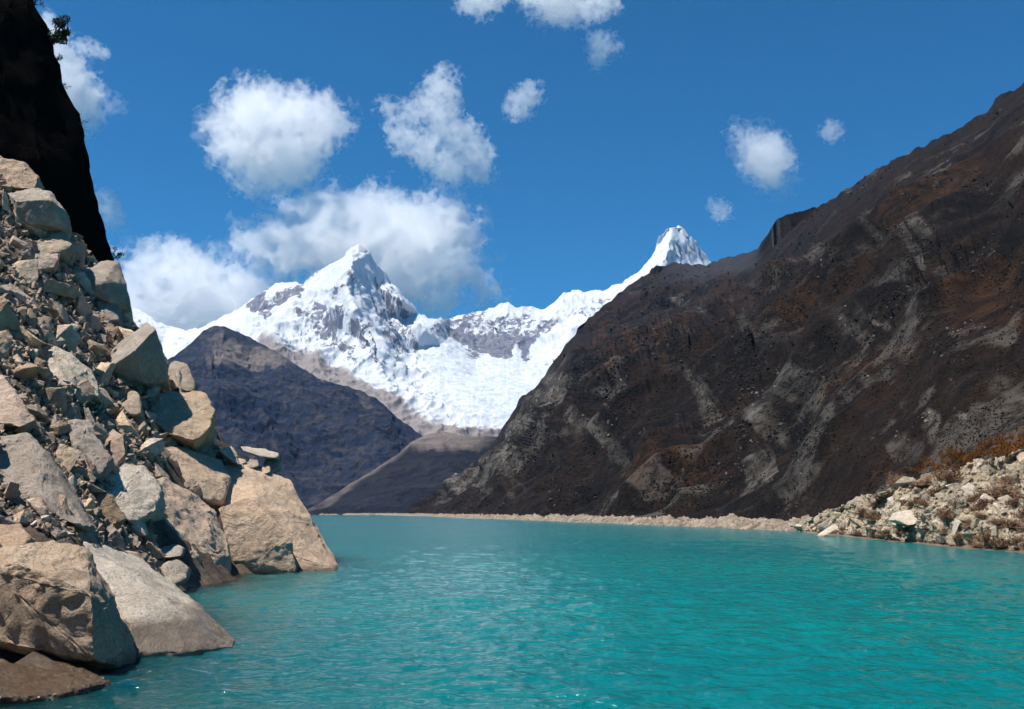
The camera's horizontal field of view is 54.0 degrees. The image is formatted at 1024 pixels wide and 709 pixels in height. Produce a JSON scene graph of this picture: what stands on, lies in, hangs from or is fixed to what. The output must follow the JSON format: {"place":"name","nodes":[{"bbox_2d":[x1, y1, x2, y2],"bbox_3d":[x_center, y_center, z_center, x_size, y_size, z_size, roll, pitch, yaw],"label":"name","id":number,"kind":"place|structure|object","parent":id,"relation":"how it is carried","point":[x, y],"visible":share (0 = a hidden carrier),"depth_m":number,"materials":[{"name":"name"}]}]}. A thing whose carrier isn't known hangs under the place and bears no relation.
{"place":"outdoors","nodes":[
{"label":"outdoors","id":0,"kind":"place"},
{"bbox_2d":[0,0,113,261],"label":"cliff","id":1,"kind":"structure","parent":0,"point":[42,135],"depth_m":101.99,"materials":[{"name":"stone"}]},
{"bbox_2d":[46,14,71,44],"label":"tree","id":2,"kind":"object","parent":1,"relation":"on","point":[59,36],"visible":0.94,"depth_m":108.16,"materials":[{"name":"green plant"}]},
{"bbox_2d":[0,177,340,708],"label":"slope","id":3,"kind":"structure","parent":0,"point":[207,572],"depth_m":55.44,"materials":[{"name":"stone"}]},
{"bbox_2d":[2,189,9,210],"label":"stone","id":4,"kind":"object","parent":3,"relation":"on","point":[5,203],"visible":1,"depth_m":78.87,"materials":[{"name":"stone"}]},
{"bbox_2d":[0,330,12,356],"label":"stone","id":5,"kind":"object","parent":3,"relation":"on","point":[6,337],"visible":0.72,"depth_m":57.48,"materials":[{"name":"stone"}]},
{"bbox_2d":[0,296,20,330],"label":"stone","id":6,"kind":"object","parent":3,"relation":"on","point":[8,317],"visible":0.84,"depth_m":60.11,"materials":[{"name":"stone"}]},
{"bbox_2d":[4,482,19,498],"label":"stone","id":7,"kind":"object","parent":3,"relation":"on","point":[11,490],"visible":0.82,"depth_m":38.63,"materials":[{"name":"stone"}]},
{"bbox_2d":[0,523,35,546],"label":"boulder","id":8,"kind":"object","parent":3,"relation":"on","point":[17,535],"visible":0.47,"depth_m":33.31,"materials":[{"name":"beige stone"}]},
{"bbox_2d":[8,283,31,302],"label":"stone","id":9,"kind":"object","parent":3,"relation":"on","point":[19,294],"visible":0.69,"depth_m":66.47,"materials":[{"name":"stone"}]},
{"bbox_2d":[9,235,31,250],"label":"stone","id":10,"kind":"object","parent":3,"relation":"on","point":[15,242],"visible":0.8,"depth_m":75.45,"materials":[{"name":"stone"}]},
{"bbox_2d":[0,155,44,191],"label":"boulder","id":11,"kind":"object","parent":3,"relation":"on","point":[20,175],"visible":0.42,"depth_m":83.52,"materials":[{"name":"beige stone"}]},
{"bbox_2d":[0,374,45,434],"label":"boulder","id":12,"kind":"object","parent":3,"relation":"on","point":[14,413],"visible":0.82,"depth_m":50.41,"materials":[{"name":"beige stone"}]},
{"bbox_2d":[13,509,33,522],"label":"stone","id":13,"kind":"object","parent":3,"relation":"on","point":[24,516],"visible":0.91,"depth_m":36.05,"materials":[{"name":"stone"}]},
{"bbox_2d":[11,259,38,282],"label":"stone","id":14,"kind":"object","parent":3,"relation":"on","point":[27,269],"visible":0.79,"depth_m":71.22,"materials":[{"name":"stone"}]},
{"bbox_2d":[11,363,38,379],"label":"stone","id":15,"kind":"object","parent":3,"relation":"on","point":[29,371],"visible":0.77,"depth_m":55.48,"materials":[{"name":"stone"}]},
{"bbox_2d":[16,324,42,348],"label":"stone","id":16,"kind":"object","parent":3,"relation":"on","point":[28,337],"visible":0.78,"depth_m":60.35,"materials":[{"name":"stone"}]},
{"bbox_2d":[26,308,37,328],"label":"stone","id":17,"kind":"object","parent":3,"relation":"on","point":[31,318],"visible":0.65,"depth_m":62.52,"materials":[{"name":"stone"}]},
{"bbox_2d":[22,220,48,237],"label":"stone","id":18,"kind":"object","parent":3,"relation":"on","point":[40,233],"visible":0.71,"depth_m":79.58,"materials":[{"name":"stone"}]},
{"bbox_2d":[26,497,47,516],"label":"stone","id":19,"kind":"object","parent":3,"relation":"on","point":[37,505],"visible":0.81,"depth_m":37.11,"materials":[{"name":"stone"}]},
{"bbox_2d":[26,404,50,422],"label":"stone","id":20,"kind":"object","parent":3,"relation":"on","point":[36,411],"visible":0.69,"depth_m":53.58,"materials":[{"name":"stone"}]},
{"bbox_2d":[7,188,71,240],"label":"boulder","id":21,"kind":"object","parent":3,"relation":"on","point":[44,210],"visible":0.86,"depth_m":79.59,"materials":[{"name":"grey stone"}]},
{"bbox_2d":[38,368,52,377],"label":"stone","id":22,"kind":"object","parent":3,"relation":"on","point":[44,372],"visible":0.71,"depth_m":57.08,"materials":[{"name":"stone"}]},
{"bbox_2d":[36,253,60,272],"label":"stone","id":23,"kind":"object","parent":3,"relation":"on","point":[48,262],"visible":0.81,"depth_m":74.72,"materials":[{"name":"stone"}]},
{"bbox_2d":[0,432,99,536],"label":"boulder","id":24,"kind":"object","parent":3,"relation":"on","point":[30,466],"visible":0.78,"depth_m":40.88,"materials":[{"name":"grey stone"}]},
{"bbox_2d":[58,494,70,520],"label":"stone","id":25,"kind":"object","parent":24,"relation":"on","point":[64,504],"visible":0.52,"depth_m":39.69,"materials":[{"name":"stone"}]},
{"bbox_2d":[42,322,57,346],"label":"stone","id":26,"kind":"object","parent":3,"relation":"on","point":[50,334],"visible":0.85,"depth_m":63.49,"materials":[{"name":"stone"}]},
{"bbox_2d":[44,387,66,412],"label":"stone","id":27,"kind":"object","parent":3,"relation":"on","point":[56,395],"visible":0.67,"depth_m":56.26,"materials":[{"name":"stone"}]},
{"bbox_2d":[36,231,77,262],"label":"boulder","id":28,"kind":"object","parent":3,"relation":"on","point":[58,242],"visible":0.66,"depth_m":78.90,"materials":[{"name":"grey stone"}]},
{"bbox_2d":[0,661,116,708],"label":"boulder","id":29,"kind":"object","parent":3,"relation":"on","point":[25,683],"visible":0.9,"depth_m":22.68,"materials":[{"name":"stone"}]},
{"bbox_2d":[47,298,69,323],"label":"stone","id":30,"kind":"object","parent":3,"relation":"on","point":[58,310],"visible":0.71,"depth_m":69.77,"materials":[{"name":"stone"}]},
{"bbox_2d":[46,421,71,434],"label":"stone","id":31,"kind":"object","parent":3,"relation":"on","point":[58,428],"visible":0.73,"depth_m":53.81,"materials":[{"name":"stone"}]},
{"bbox_2d":[37,278,82,298],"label":"stone","id":32,"kind":"object","parent":3,"relation":"on","point":[52,286],"visible":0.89,"depth_m":72.32,"materials":[{"name":"stone"}]},
{"bbox_2d":[56,324,79,351],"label":"stone","id":33,"kind":"object","parent":3,"relation":"on","point":[69,334],"visible":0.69,"depth_m":65.45,"materials":[{"name":"stone"}]},
{"bbox_2d":[56,444,81,471],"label":"stone","id":34,"kind":"object","parent":3,"relation":"on","point":[69,455],"visible":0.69,"depth_m":50.89,"materials":[{"name":"stone"}]},
{"bbox_2d":[0,540,138,671],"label":"boulder","id":35,"kind":"object","parent":3,"relation":"on","point":[57,599],"visible":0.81,"depth_m":25.80,"materials":[{"name":"beige stone"}]},
{"bbox_2d":[64,403,80,419],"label":"stone","id":36,"kind":"object","parent":3,"relation":"on","point":[72,408],"visible":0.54,"depth_m":56.89,"materials":[{"name":"stone"}]},
{"bbox_2d":[46,346,101,403],"bbox_3d":[-27.249,1.318,62.215,3.666,3.936,7.156,2,-9,-15],"label":"boulder","id":37,"kind":"object","parent":3,"relation":"on","point":[66,366],"visible":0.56,"depth_m":61.37,"materials":[{"name":"stone"}]},
{"bbox_2d":[71,241,86,269],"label":"stone","id":38,"kind":"object","parent":3,"relation":"on","point":[80,249],"visible":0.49,"depth_m":84.33,"materials":[{"name":"stone"}]},
{"bbox_2d":[74,288,92,315],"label":"stone","id":39,"kind":"object","parent":3,"relation":"on","point":[81,304],"visible":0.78,"depth_m":74.08,"materials":[{"name":"stone"}]},
{"bbox_2d":[74,270,93,294],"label":"stone","id":40,"kind":"object","parent":3,"relation":"on","point":[84,282],"visible":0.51,"depth_m":80.15,"materials":[{"name":"stone"}]},
{"bbox_2d":[71,526,97,543],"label":"stone","id":41,"kind":"object","parent":3,"relation":"on","point":[88,537],"visible":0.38,"depth_m":39.88,"materials":[{"name":"stone"}]},
{"bbox_2d":[75,380,94,403],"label":"stone","id":42,"kind":"object","parent":3,"relation":"on","point":[86,393],"visible":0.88,"depth_m":59.82,"materials":[{"name":"stone"}]},
{"bbox_2d":[68,419,118,481],"bbox_3d":[-22.960,5.356,54.801,2.881,3.842,6.088,2,-9,-12],"label":"boulder","id":43,"kind":"object","parent":3,"relation":"on","point":[85,440],"visible":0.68,"depth_m":53.68,"materials":[{"name":"grey stone"}]},
{"bbox_2d":[84,453,96,473],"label":"stone","id":44,"kind":"object","parent":43,"relation":"on","point":[91,464],"visible":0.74,"depth_m":51.84,"materials":[{"name":"stone"}]},
{"bbox_2d":[80,481,106,494],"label":"stone","id":45,"kind":"object","parent":3,"relation":"on","point":[93,489],"visible":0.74,"depth_m":48.78,"materials":[{"name":"stone"}]},
{"bbox_2d":[86,314,101,331],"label":"stone","id":46,"kind":"object","parent":3,"relation":"on","point":[94,320],"visible":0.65,"depth_m":75.28,"materials":[{"name":"stone"}]},
{"bbox_2d":[86,339,110,352],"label":"stone","id":47,"kind":"object","parent":3,"relation":"on","point":[93,346],"visible":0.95,"depth_m":71.14,"materials":[{"name":"stone"}]},
{"bbox_2d":[94,421,108,440],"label":"stone","id":48,"kind":"object","parent":3,"relation":"on","point":[98,427],"visible":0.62,"depth_m":57.22,"materials":[{"name":"stone"}]},
{"bbox_2d":[97,362,115,384],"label":"stone","id":49,"kind":"object","parent":3,"relation":"on","point":[108,369],"visible":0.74,"depth_m":68.13,"materials":[{"name":"stone"}]},
{"bbox_2d":[99,388,113,406],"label":"stone","id":50,"kind":"object","parent":3,"relation":"on","point":[107,400],"visible":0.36,"depth_m":64.94,"materials":[{"name":"stone"}]},
{"bbox_2d":[84,260,130,313],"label":"boulder","id":51,"kind":"object","parent":3,"relation":"on","point":[108,281],"visible":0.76,"depth_m":81.63,"materials":[{"name":"grey stone"}]},
{"bbox_2d":[96,300,123,326],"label":"boulder","id":52,"kind":"object","parent":3,"relation":"on","point":[114,313],"visible":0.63,"depth_m":80.43,"materials":[{"name":"grey stone"}]},
{"bbox_2d":[96,493,125,529],"bbox_3d":[-19.719,7.812,49.198,1.015,2.053,1.924,-25,-33,-37],"label":"stone","id":53,"kind":"object","parent":3,"relation":"on","point":[112,512],"visible":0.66,"depth_m":48.68,"materials":[{"name":"stone"}]},
{"bbox_2d":[105,524,125,549],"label":"stone","id":54,"kind":"object","parent":3,"relation":"on","point":[112,533],"visible":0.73,"depth_m":46.23,"materials":[{"name":"stone"}]},
{"bbox_2d":[106,429,126,463],"bbox_3d":[-22.829,5.633,57.731,1.557,3.433,1.180,-32,-45,-1],"label":"stone","id":55,"kind":"object","parent":3,"relation":"on","point":[116,445],"visible":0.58,"depth_m":57.42,"materials":[{"name":"stone"}]},
{"bbox_2d":[0,173,247,574],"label":"rubble","id":56,"kind":"object","parent":3,"relation":"on","point":[49,439],"visible":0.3,"depth_m":63.11,"materials":[{"name":"stone"}]},
{"bbox_2d":[116,411,138,436],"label":"stone","id":57,"kind":"object","parent":3,"relation":"on","point":[125,424],"visible":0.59,"depth_m":64.53,"materials":[{"name":"stone"}]},
{"bbox_2d":[120,391,144,418],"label":"boulder","id":58,"kind":"object","parent":3,"relation":"on","point":[132,404],"visible":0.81,"depth_m":67.92,"materials":[{"name":"grey stone"}]},
{"bbox_2d":[104,461,165,522],"bbox_3d":[-20.712,7.741,55.125,3.229,3.842,7.190,0,-9,0],"label":"boulder","id":59,"kind":"object","parent":3,"relation":"on","point":[142,499],"visible":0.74,"depth_m":54.16,"materials":[{"name":"stone"}]},
{"bbox_2d":[124,550,147,562],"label":"stone","id":60,"kind":"object","parent":3,"relation":"on","point":[143,556],"visible":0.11,"depth_m":46.25,"materials":[{"name":"stone"}]},
{"bbox_2d":[128,520,148,535],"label":"stone","id":61,"kind":"object","parent":3,"relation":"on","point":[139,527],"visible":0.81,"depth_m":51.97,"materials":[{"name":"stone"}]},
{"bbox_2d":[109,322,169,393],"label":"boulder","id":62,"kind":"object","parent":3,"relation":"on","point":[137,356],"visible":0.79,"depth_m":73.06,"materials":[{"name":"grey stone"}]},
{"bbox_2d":[139,438,164,455],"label":"stone","id":63,"kind":"object","parent":3,"relation":"on","point":[155,446],"visible":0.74,"depth_m":64.94,"materials":[{"name":"stone"}]},
{"bbox_2d":[146,386,160,397],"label":"stone","id":64,"kind":"object","parent":3,"relation":"on","point":[153,391],"visible":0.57,"depth_m":74.57,"materials":[{"name":"stone"}]},
{"bbox_2d":[144,539,164,558],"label":"stone","id":65,"kind":"object","parent":3,"relation":"on","point":[157,552],"visible":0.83,"depth_m":52.14,"materials":[{"name":"stone"}]},
{"bbox_2d":[83,541,234,686],"bbox_3d":[-11.770,8.404,32.891,4.452,4.540,10.888,5,-10,-29],"label":"boulder","id":66,"kind":"object","parent":3,"relation":"on","point":[161,616],"visible":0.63,"depth_m":29.45,"materials":[{"name":"stone"}]},
{"bbox_2d":[154,463,169,479],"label":"stone","id":67,"kind":"object","parent":3,"relation":"on","point":[160,472],"visible":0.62,"depth_m":63.54,"materials":[{"name":"stone"}]},
{"bbox_2d":[161,544,184,558],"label":"boulder","id":68,"kind":"object","parent":3,"relation":"on","point":[174,551],"visible":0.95,"depth_m":53.59,"materials":[{"name":"grey stone"}]},
{"bbox_2d":[161,559,190,586],"bbox_3d":[-17.059,11.125,50.891,1.334,1.422,3.399,2,-9,-11],"label":"boulder","id":69,"kind":"object","parent":3,"relation":"on","point":[177,572],"visible":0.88,"depth_m":50.34,"materials":[{"name":"grey stone"}]},
{"bbox_2d":[175,370,184,392],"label":"stone","id":70,"kind":"object","parent":3,"relation":"on","point":[178,376],"visible":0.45,"depth_m":82.05,"materials":[{"name":"stone"}]},
{"bbox_2d":[154,391,216,450],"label":"boulder","id":71,"kind":"object","parent":3,"relation":"on","point":[189,419],"visible":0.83,"depth_m":73.28,"materials":[{"name":"beige stone"}]},
{"bbox_2d":[168,361,197,392],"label":"boulder","id":72,"kind":"object","parent":71,"relation":"on","point":[188,384],"visible":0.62,"depth_m":82.83,"materials":[{"name":"grey stone"}]},
{"bbox_2d":[157,477,231,574],"bbox_3d":[-19.598,11.004,61.382,4.982,7.025,11.226,0,-9,0],"label":"boulder","id":73,"kind":"object","parent":3,"relation":"on","point":[190,516],"visible":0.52,"depth_m":61.08,"materials":[{"name":"beige stone"}]},
{"bbox_2d":[219,446,238,465],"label":"stone","id":74,"kind":"object","parent":3,"relation":"on","point":[229,455],"visible":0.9,"depth_m":75.26,"materials":[{"name":"stone"}]},
{"bbox_2d":[165,447,338,574],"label":"boulder","id":75,"kind":"object","parent":3,"relation":"on","point":[270,527],"visible":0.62,"depth_m":69.73,"materials":[{"name":"beige stone"}]},
{"bbox_2d":[263,459,281,472],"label":"boulder","id":76,"kind":"object","parent":75,"relation":"on","point":[275,465],"visible":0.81,"depth_m":79.25,"materials":[{"name":"grey stone"}]},
{"bbox_2d":[241,446,279,459],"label":"boulder","id":77,"kind":"object","parent":76,"relation":"on","point":[263,453],"visible":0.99,"depth_m":78.97,"materials":[{"name":"stone"}]},
{"bbox_2d":[167,326,422,508],"bbox_3d":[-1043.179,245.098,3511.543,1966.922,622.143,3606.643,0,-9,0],"label":"hill","id":78,"kind":"structure","parent":0,"point":[325,439],"depth_m":2601.34,"materials":[{"name":"stone"}]},
{"bbox_2d":[307,432,496,514],"bbox_3d":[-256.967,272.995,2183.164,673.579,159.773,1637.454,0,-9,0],"label":"hill","id":79,"kind":"structure","parent":0,"point":[409,474],"depth_m":1619.71,"materials":[{"name":"stone"}]},
{"bbox_2d":[131,225,710,436],"bbox_3d":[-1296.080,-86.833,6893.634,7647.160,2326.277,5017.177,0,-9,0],"label":"mountain","id":80,"kind":"structure","parent":0,"point":[353,318],"depth_m":6327.78,"materials":[{"name":"snow"}]},
{"bbox_2d":[0,515,1023,708],"bbox_3d":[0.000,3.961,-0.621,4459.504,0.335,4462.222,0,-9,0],"label":"water","id":81,"kind":"structure","parent":0,"point":[411,612],"depth_m":36.42,"materials":[{"name":"liquid"}]},
{"bbox_2d":[816,525,837,536],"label":"boulder","id":82,"kind":"object","parent":81,"relation":"in","point":[828,530],"visible":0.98,"depth_m":166.59,"materials":[{"name":"stone"}]},
{"bbox_2d":[35,0,1023,330],"label":"sky","id":83,"kind":"structure","parent":0,"point":[484,154],"materials":[{"name":"blue"}]},
{"bbox_2d":[319,513,809,530],"bbox_3d":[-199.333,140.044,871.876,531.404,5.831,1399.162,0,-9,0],"label":"beach","id":84,"kind":"structure","parent":0,"point":[729,520],"depth_m":314.79,"materials":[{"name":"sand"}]},
{"bbox_2d":[404,83,1023,520],"bbox_3d":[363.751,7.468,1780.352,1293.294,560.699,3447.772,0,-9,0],"label":"mountain","id":85,"kind":"structure","parent":0,"point":[946,209],"depth_m":426.38,"materials":[{"name":"stone"}]},
{"bbox_2d":[441,212,1001,492],"bbox_3d":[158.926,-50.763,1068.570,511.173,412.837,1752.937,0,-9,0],"label":"pale crags","id":86,"kind":"structure","parent":85,"relation":"on","point":[751,441],"depth_m":535.45,"materials":[{"name":"stone"}]},
{"bbox_2d":[426,108,1023,516],"bbox_3d":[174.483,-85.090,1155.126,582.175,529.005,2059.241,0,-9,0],"label":"crags","id":87,"kind":"structure","parent":85,"relation":"on","point":[752,379],"depth_m":405.48,"materials":[{"name":"stone"}]},
{"bbox_2d":[441,239,1023,513],"bbox_3d":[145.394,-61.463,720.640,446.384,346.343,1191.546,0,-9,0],"label":"scrub","id":88,"kind":"object","parent":85,"relation":"on","point":[720,428],"visible":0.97,"depth_m":389.58,"materials":[{"name":"brown plant"}]},
{"bbox_2d":[861,426,1023,489],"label":"grass","id":89,"kind":"structure","parent":85,"relation":"on","point":[973,454],"depth_m":152.98,"materials":[{"name":"plant"}]},
{"bbox_2d":[788,449,1023,553],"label":"shore","id":90,"kind":"structure","parent":0,"point":[918,538],"depth_m":129.47,"materials":[{"name":"stone"}]},
{"bbox_2d":[818,519,831,532],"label":"shore stone","id":91,"kind":"object","parent":90,"relation":"on","point":[823,526],"visible":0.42,"depth_m":185.05,"materials":[{"name":"stone"}]},
{"bbox_2d":[889,510,916,525],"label":"boulder","id":92,"kind":"object","parent":90,"relation":"on","point":[906,517],"visible":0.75,"depth_m":132.14,"materials":[{"name":"stone"}]},
{"bbox_2d":[895,476,916,485],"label":"shore stone","id":93,"kind":"object","parent":90,"relation":"on","point":[902,481],"visible":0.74,"depth_m":147.74,"materials":[{"name":"stone"}]},
{"bbox_2d":[906,471,938,485],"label":"dry bush","id":94,"kind":"object","parent":90,"relation":"on","point":[925,482],"visible":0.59,"depth_m":142.65,"materials":[{"name":"plant"}]},
{"bbox_2d":[930,506,954,519],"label":"dry bush","id":95,"kind":"object","parent":90,"relation":"on","point":[944,513],"visible":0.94,"depth_m":120.69,"materials":[{"name":"plant"}]},
{"bbox_2d":[925,466,965,480],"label":"dry bush","id":96,"kind":"object","parent":90,"relation":"on","point":[947,475],"visible":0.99,"depth_m":131.85,"materials":[{"name":"plant"}]},
{"bbox_2d":[944,483,961,492],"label":"shore stone","id":97,"kind":"object","parent":90,"relation":"on","point":[953,487],"visible":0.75,"depth_m":128.49,"materials":[{"name":"stone"}]},
{"bbox_2d":[961,483,977,493],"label":"shore stone","id":98,"kind":"object","parent":90,"relation":"on","point":[968,487],"visible":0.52,"depth_m":124.72,"materials":[{"name":"stone"}]},
{"bbox_2d":[966,528,991,542],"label":"dry bush","id":99,"kind":"object","parent":90,"relation":"on","point":[985,536],"visible":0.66,"depth_m":108.48,"materials":[{"name":"plant"}]},
{"bbox_2d":[972,496,998,505],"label":"dry bush","id":100,"kind":"object","parent":90,"relation":"on","point":[983,502],"visible":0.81,"depth_m":116.67,"materials":[{"name":"plant"}]},
{"bbox_2d":[972,485,999,498],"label":"dry bush","id":101,"kind":"object","parent":90,"relation":"on","point":[988,491],"visible":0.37,"depth_m":119.34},
{"bbox_2d":[981,479,1014,493],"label":"dry bush","id":102,"kind":"object","parent":90,"relation":"on","point":[999,486],"visible":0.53,"depth_m":118.59,"materials":[{"name":"plant"}]},
{"bbox_2d":[988,536,1009,546],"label":"dry bush","id":103,"kind":"object","parent":90,"relation":"on","point":[997,543],"visible":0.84,"depth_m":105.83,"materials":[{"name":"plant"}]},
{"bbox_2d":[992,485,1021,495],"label":"dry bush","id":104,"kind":"object","parent":90,"relation":"on","point":[1009,491],"visible":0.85,"depth_m":115.42,"materials":[{"name":"plant"}]},
{"bbox_2d":[997,517,1023,527],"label":"dry bush","id":105,"kind":"object","parent":90,"relation":"on","point":[1015,524],"visible":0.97,"depth_m":106.49,"materials":[{"name":"plant"}]},
{"bbox_2d":[1001,494,1023,504],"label":"dry bush","id":106,"kind":"object","parent":90,"relation":"on","point":[1013,500],"visible":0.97,"depth_m":111.90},
{"bbox_2d":[1004,533,1023,545],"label":"dry bush","id":107,"kind":"object","parent":90,"relation":"on","point":[1015,541],"visible":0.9,"depth_m":103.05,"materials":[{"name":"plant"}]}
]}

